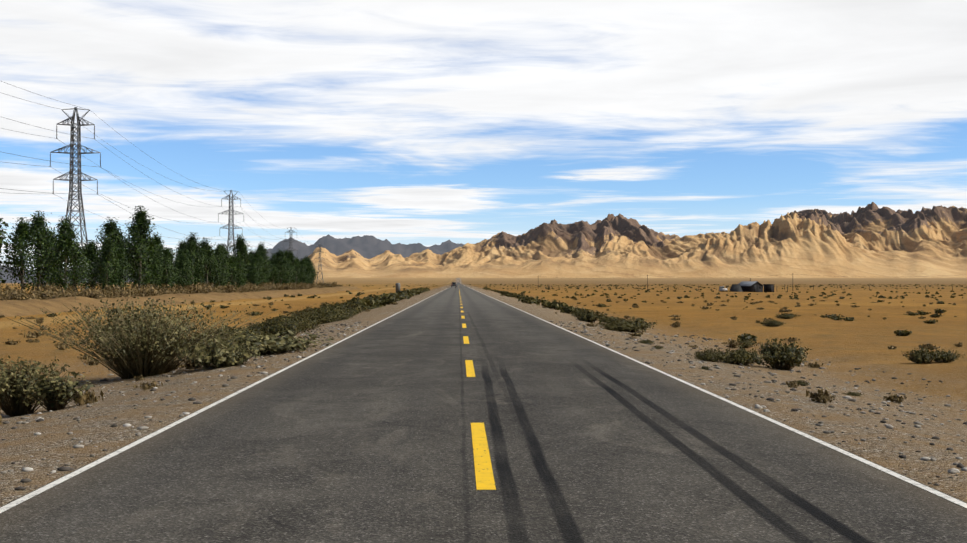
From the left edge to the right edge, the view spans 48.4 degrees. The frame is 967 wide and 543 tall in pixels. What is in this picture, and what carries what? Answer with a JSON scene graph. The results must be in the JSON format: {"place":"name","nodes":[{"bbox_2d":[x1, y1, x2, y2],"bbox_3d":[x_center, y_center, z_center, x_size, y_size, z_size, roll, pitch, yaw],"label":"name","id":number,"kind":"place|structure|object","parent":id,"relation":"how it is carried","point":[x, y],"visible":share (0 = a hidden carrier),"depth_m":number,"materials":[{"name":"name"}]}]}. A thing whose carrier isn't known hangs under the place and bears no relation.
{"place":"outdoors","nodes":[
{"label":"outdoors","id":0,"kind":"place"},
{"bbox_2d":[0,286,359,316],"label":"spoil bank","id":1,"kind":"structure","parent":0,"point":[10,308],"depth_m":105.65,"materials":[{"name":"soil"}]},
{"bbox_2d":[0,234,464,282],"bbox_3d":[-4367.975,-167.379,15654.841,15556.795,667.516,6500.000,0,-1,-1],"label":"distant mountains","id":2,"kind":"structure","parent":0,"point":[367,246],"depth_m":14347.11,"materials":[{"name":"grey stone"}]},
{"bbox_2d":[0,282,966,542],"bbox_3d":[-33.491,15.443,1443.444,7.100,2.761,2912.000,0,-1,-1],"label":"road","id":3,"kind":"structure","parent":0,"point":[364,436],"depth_m":9.52,"materials":[{"name":"grey asphalt"}]},
{"bbox_2d":[459,289,495,489],"bbox_3d":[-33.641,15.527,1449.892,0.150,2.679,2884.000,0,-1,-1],"label":"dashes","id":4,"kind":"object","parent":3,"relation":"on","point":[484,472],"visible":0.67,"depth_m":10.18,"materials":[{"name":"yellow paint"}]},
{"bbox_2d":[0,285,966,512],"bbox_3d":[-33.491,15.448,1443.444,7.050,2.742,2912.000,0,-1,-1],"label":"edge lines","id":5,"kind":"structure","parent":3,"relation":"on","point":[90,465],"depth_m":10.95,"materials":[{"name":"white paint"}]},
{"bbox_2d":[0,278,966,506],"bbox_3d":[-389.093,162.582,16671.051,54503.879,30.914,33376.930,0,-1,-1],"label":"ground","id":6,"kind":"structure","parent":0,"point":[863,341],"depth_m":29.01,"materials":[{"name":"brown sand"}]},
{"bbox_2d":[0,218,11,285],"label":"poplar","id":7,"kind":"object","parent":6,"relation":"on","point":[2,238],"visible":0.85,"depth_m":114.69,"materials":[{"name":"green plant"}]},
{"bbox_2d":[0,217,39,290],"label":"poplar","id":8,"kind":"object","parent":6,"relation":"on","point":[22,236],"visible":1,"depth_m":114.09,"materials":[{"name":"green plant"}]},
{"bbox_2d":[25,210,60,290],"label":"poplar","id":9,"kind":"object","parent":6,"relation":"on","point":[43,234],"visible":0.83,"depth_m":118.46,"materials":[{"name":"green plant"}]},
{"bbox_2d":[33,231,59,289],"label":"poplar","id":10,"kind":"object","parent":6,"relation":"on","point":[43,280],"visible":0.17,"depth_m":123.25,"materials":[{"name":"green plant"}]},
{"bbox_2d":[0,356,95,416],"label":"dry shrub","id":11,"kind":"object","parent":6,"relation":"on","point":[22,390],"visible":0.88,"depth_m":16.39,"materials":[{"name":"green plant"}]},
{"bbox_2d":[40,215,92,290],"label":"poplar","id":12,"kind":"object","parent":6,"relation":"on","point":[65,239],"visible":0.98,"depth_m":110.86,"materials":[{"name":"green plant"}]},
{"bbox_2d":[67,240,94,295],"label":"poplar","id":13,"kind":"object","parent":6,"relation":"on","point":[76,277],"visible":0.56,"depth_m":115.55,"materials":[{"name":"green plant"}]},
{"bbox_2d":[79,240,102,291],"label":"poplar","id":14,"kind":"object","parent":6,"relation":"on","point":[91,251],"visible":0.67,"depth_m":134.20,"materials":[{"name":"green plant"}]},
{"bbox_2d":[88,237,123,290],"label":"poplar","id":15,"kind":"object","parent":6,"relation":"on","point":[107,252],"visible":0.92,"depth_m":121.29,"materials":[{"name":"green plant"}]},
{"bbox_2d":[90,256,124,288],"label":"poplar","id":16,"kind":"object","parent":6,"relation":"on","point":[101,273],"visible":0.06,"depth_m":127.01,"materials":[{"name":"green plant"}]},
{"bbox_2d":[93,239,124,288],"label":"poplar","id":17,"kind":"object","parent":6,"relation":"on","point":[99,281],"visible":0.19,"depth_m":124.12,"materials":[{"name":"green plant"}]},
{"bbox_2d":[95,217,131,283],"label":"poplar","id":18,"kind":"object","parent":6,"relation":"on","point":[111,229],"visible":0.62,"depth_m":139.72,"materials":[{"name":"green plant"}]},
{"bbox_2d":[101,230,131,287],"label":"poplar","id":19,"kind":"object","parent":6,"relation":"on","point":[122,250],"visible":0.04,"depth_m":145.48,"materials":[{"name":"green plant"}]},
{"bbox_2d":[112,248,138,287],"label":"poplar","id":20,"kind":"object","parent":6,"relation":"on","point":[121,254],"visible":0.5,"depth_m":129.41,"materials":[{"name":"green plant"}]},
{"bbox_2d":[114,205,157,287],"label":"poplar","id":21,"kind":"object","parent":6,"relation":"on","point":[140,229],"visible":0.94,"depth_m":134.07,"materials":[{"name":"green plant"}]},
{"bbox_2d":[125,237,161,284],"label":"poplar","id":22,"kind":"object","parent":6,"relation":"on","point":[151,269],"visible":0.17,"depth_m":139.15,"materials":[{"name":"green plant"}]},
{"bbox_2d":[146,262,167,289],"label":"poplar","id":23,"kind":"object","parent":6,"relation":"on","point":[155,276],"visible":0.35,"depth_m":142.89,"materials":[{"name":"green plant"}]},
{"bbox_2d":[149,237,169,284],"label":"poplar","id":24,"kind":"object","parent":6,"relation":"on","point":[155,259],"visible":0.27,"depth_m":146.80,"materials":[{"name":"green plant"}]},
{"bbox_2d":[0,81,323,289],"bbox_3d":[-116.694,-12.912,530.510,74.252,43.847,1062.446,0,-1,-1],"label":"power line","id":25,"kind":"object","parent":6,"relation":"on","point":[72,149],"visible":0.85,"depth_m":241.47,"materials":[{"name":"metal"}]},
{"bbox_2d":[151,233,174,280],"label":"poplar","id":26,"kind":"object","parent":6,"relation":"on","point":[158,241],"visible":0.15,"depth_m":165.32,"materials":[{"name":"green plant"}]},
{"bbox_2d":[0,295,335,378],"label":"tamarisk bush","id":27,"kind":"object","parent":6,"relation":"on","point":[136,344],"visible":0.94,"depth_m":22.53,"materials":[{"name":"green plant"}]},
{"bbox_2d":[157,248,178,287],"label":"poplar","id":28,"kind":"object","parent":6,"relation":"on","point":[167,259],"visible":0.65,"depth_m":149.81,"materials":[{"name":"green plant"}]},
{"bbox_2d":[167,248,175,284],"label":"poplar","id":29,"kind":"object","parent":6,"relation":"on","point":[172,254],"visible":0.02,"depth_m":174.17,"materials":[{"name":"green plant"}]},
{"bbox_2d":[0,281,343,300],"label":"dry undergrowth","id":30,"kind":"object","parent":6,"relation":"on","point":[49,292],"visible":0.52,"depth_m":119.61,"materials":[{"name":"brown plant"}]},
{"bbox_2d":[165,264,182,287],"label":"poplar","id":31,"kind":"object","parent":6,"relation":"on","point":[174,274],"visible":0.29,"depth_m":153.23,"materials":[{"name":"green plant"}]},
{"bbox_2d":[173,241,187,264],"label":"poplar","id":32,"kind":"object","parent":6,"relation":"on","point":[182,244],"visible":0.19,"depth_m":179.65,"materials":[{"name":"green plant"}]},
{"bbox_2d":[172,254,197,286],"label":"poplar","id":33,"kind":"object","parent":6,"relation":"on","point":[181,264],"visible":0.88,"depth_m":157.65,"materials":[{"name":"green plant"}]},
{"bbox_2d":[173,249,199,288],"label":"poplar","id":34,"kind":"object","parent":6,"relation":"on","point":[185,252],"visible":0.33,"depth_m":161.19,"materials":[{"name":"green plant"}]},
{"bbox_2d":[172,241,207,285],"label":"poplar","id":35,"kind":"object","parent":6,"relation":"on","point":[194,251],"visible":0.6,"depth_m":165.64,"materials":[{"name":"green plant"}]},
{"bbox_2d":[182,232,204,281],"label":"poplar","id":36,"kind":"object","parent":6,"relation":"on","point":[192,239],"visible":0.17,"depth_m":184.41,"materials":[{"name":"green plant"}]},
{"bbox_2d":[195,246,208,285],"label":"poplar","id":37,"kind":"object","parent":6,"relation":"on","point":[202,264],"visible":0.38,"depth_m":168.49,"materials":[{"name":"green plant"}]},
{"bbox_2d":[196,237,221,285],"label":"poplar","id":38,"kind":"object","parent":6,"relation":"on","point":[207,248],"visible":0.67,"depth_m":173.11,"materials":[{"name":"green plant"}]},
{"bbox_2d":[203,259,226,286],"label":"poplar","id":39,"kind":"object","parent":6,"relation":"on","point":[217,274],"visible":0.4,"depth_m":175.99,"materials":[{"name":"green plant"}]},
{"bbox_2d":[212,245,230,287],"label":"poplar","id":40,"kind":"object","parent":6,"relation":"on","point":[220,255],"visible":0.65,"depth_m":180.60,"materials":[{"name":"green plant"}]},
{"bbox_2d":[211,245,235,285],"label":"poplar","id":41,"kind":"object","parent":6,"relation":"on","point":[226,257],"visible":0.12,"depth_m":183.83,"materials":[{"name":"green plant"}]},
{"bbox_2d":[215,243,235,285],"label":"poplar","id":42,"kind":"object","parent":6,"relation":"on","point":[228,279],"visible":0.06,"depth_m":188.46,"materials":[{"name":"green plant"}]},
{"bbox_2d":[228,255,241,286],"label":"poplar","id":43,"kind":"object","parent":6,"relation":"on","point":[235,273],"visible":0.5,"depth_m":192.06,"materials":[{"name":"green plant"}]},
{"bbox_2d":[230,264,246,287],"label":"poplar","id":44,"kind":"object","parent":6,"relation":"on","point":[244,283],"visible":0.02,"depth_m":199.97,"materials":[{"name":"green plant"}]},
{"bbox_2d":[225,234,253,290],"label":"poplar","id":45,"kind":"object","parent":6,"relation":"on","point":[240,246],"visible":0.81,"depth_m":195.16,"materials":[{"name":"green plant"}]},
{"bbox_2d":[246,267,260,285],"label":"poplar","id":46,"kind":"object","parent":6,"relation":"on","point":[253,274],"visible":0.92,"depth_m":211.50,"materials":[{"name":"green plant"}]},
{"bbox_2d":[245,257,263,285],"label":"poplar","id":47,"kind":"object","parent":6,"relation":"on","point":[254,263],"visible":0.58,"depth_m":214.42,"materials":[{"name":"green plant"}]},
{"bbox_2d":[246,249,263,282],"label":"poplar","id":48,"kind":"object","parent":6,"relation":"on","point":[257,255],"visible":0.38,"depth_m":217.16,"materials":[{"name":"green plant"}]},
{"bbox_2d":[254,242,272,263],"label":"poplar","id":49,"kind":"object","parent":6,"relation":"on","point":[261,250],"visible":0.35,"depth_m":252.48,"materials":[{"name":"green plant"}]},
{"bbox_2d":[259,262,269,283],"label":"poplar","id":50,"kind":"object","parent":6,"relation":"on","point":[263,272],"visible":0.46,"depth_m":222.55,"materials":[{"name":"green plant"}]},
{"bbox_2d":[260,255,273,282],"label":"poplar","id":51,"kind":"object","parent":6,"relation":"on","point":[268,264],"visible":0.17,"depth_m":228.63,"materials":[{"name":"green plant"}]},
{"bbox_2d":[267,264,280,283],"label":"poplar","id":52,"kind":"object","parent":6,"relation":"on","point":[273,272],"visible":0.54,"depth_m":233.59,"materials":[{"name":"green plant"}]},
{"bbox_2d":[271,249,293,284],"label":"poplar","id":53,"kind":"object","parent":6,"relation":"on","point":[280,259],"visible":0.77,"depth_m":239.74,"materials":[{"name":"green plant"}]},
{"bbox_2d":[281,265,294,284],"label":"poplar","id":54,"kind":"object","parent":6,"relation":"on","point":[288,277],"visible":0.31,"depth_m":248.75,"materials":[{"name":"green plant"}]},
{"bbox_2d":[284,250,296,282],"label":"poplar","id":55,"kind":"object","parent":6,"relation":"on","point":[290,256],"visible":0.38,"depth_m":258.97,"materials":[{"name":"green plant"}]},
{"bbox_2d":[287,259,297,283],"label":"poplar","id":56,"kind":"object","parent":6,"relation":"on","point":[292,267],"visible":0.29,"depth_m":256.43,"materials":[{"name":"green plant"}]},
{"bbox_2d":[293,257,303,284],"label":"poplar","id":57,"kind":"object","parent":6,"relation":"on","point":[298,266],"visible":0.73,"depth_m":268.03,"materials":[{"name":"green plant"}]},
{"bbox_2d":[299,258,307,278],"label":"poplar","id":58,"kind":"object","parent":6,"relation":"on","point":[302,262],"visible":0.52,"depth_m":279.05,"materials":[{"name":"green plant"}]},
{"bbox_2d":[298,269,309,283],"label":"poplar","id":59,"kind":"object","parent":6,"relation":"on","point":[303,276],"visible":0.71,"depth_m":274.35,"materials":[{"name":"green plant"}]},
{"bbox_2d":[303,256,315,283],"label":"poplar","id":60,"kind":"object","parent":6,"relation":"on","point":[311,271],"visible":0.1,"depth_m":292.92,"materials":[{"name":"green plant"}]},
{"bbox_2d":[304,258,315,283],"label":"poplar","id":61,"kind":"object","parent":6,"relation":"on","point":[309,264],"visible":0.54,"depth_m":286.50,"materials":[{"name":"green plant"}]},
{"bbox_2d":[396,283,399,291],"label":"roadside tablet","id":62,"kind":"object","parent":6,"relation":"on","point":[397,286],"visible":0.38,"depth_m":195.47,"materials":[{"name":"grey stone"}]},
{"bbox_2d":[182,287,621,341],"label":"roadside shrubs","id":63,"kind":"object","parent":6,"relation":"on","point":[303,320],"visible":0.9,"depth_m":55.77,"materials":[{"name":"green plant"}]},
{"bbox_2d":[0,298,962,424],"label":"dry tufts","id":64,"kind":"object","parent":6,"relation":"on","point":[87,397],"visible":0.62,"depth_m":33.93,"materials":[{"name":"brown plant"}]},
{"bbox_2d":[1,321,966,490],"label":"shoulder pebbles","id":65,"kind":"object","parent":6,"relation":"on","point":[757,406],"visible":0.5,"depth_m":17.04,"materials":[{"name":"grey gravel"}]},
{"bbox_2d":[1,284,966,340],"bbox_3d":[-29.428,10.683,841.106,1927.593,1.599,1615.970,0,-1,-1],"label":"desert scrub","id":66,"kind":"object","parent":6,"relation":"on","point":[746,336],"visible":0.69,"depth_m":158.26,"materials":[{"name":"green plant"}]},
{"bbox_2d":[425,274,952,289],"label":"utility poles","id":67,"kind":"object","parent":6,"relation":"on","point":[662,276],"visible":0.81,"depth_m":316.81,"materials":[{"name":"brown wood"}]},
{"bbox_2d":[719,278,787,291],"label":"farm buildings","id":68,"kind":"structure","parent":6,"relation":"on","point":[750,286],"depth_m":257.64,"materials":[{"name":"grey metal"}]},
{"bbox_2d":[594,313,964,396],"bbox_3d":[9.772,2.213,41.840,10.810,0.985,53.648,0,-1,10],"label":"scrub","id":69,"kind":"object","parent":6,"relation":"on","point":[775,355],"visible":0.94,"depth_m":25.65,"materials":[{"name":"green plant"}]},
{"bbox_2d":[0,0,966,269],"label":"sky","id":70,"kind":"structure","parent":0,"point":[428,123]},
{"bbox_2d":[308,202,966,277],"bbox_3d":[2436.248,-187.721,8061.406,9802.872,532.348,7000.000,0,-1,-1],"label":"mountains","id":71,"kind":"structure","parent":0,"point":[872,240],"depth_m":5411.99,"materials":[{"name":"beige stone"}]}
]}

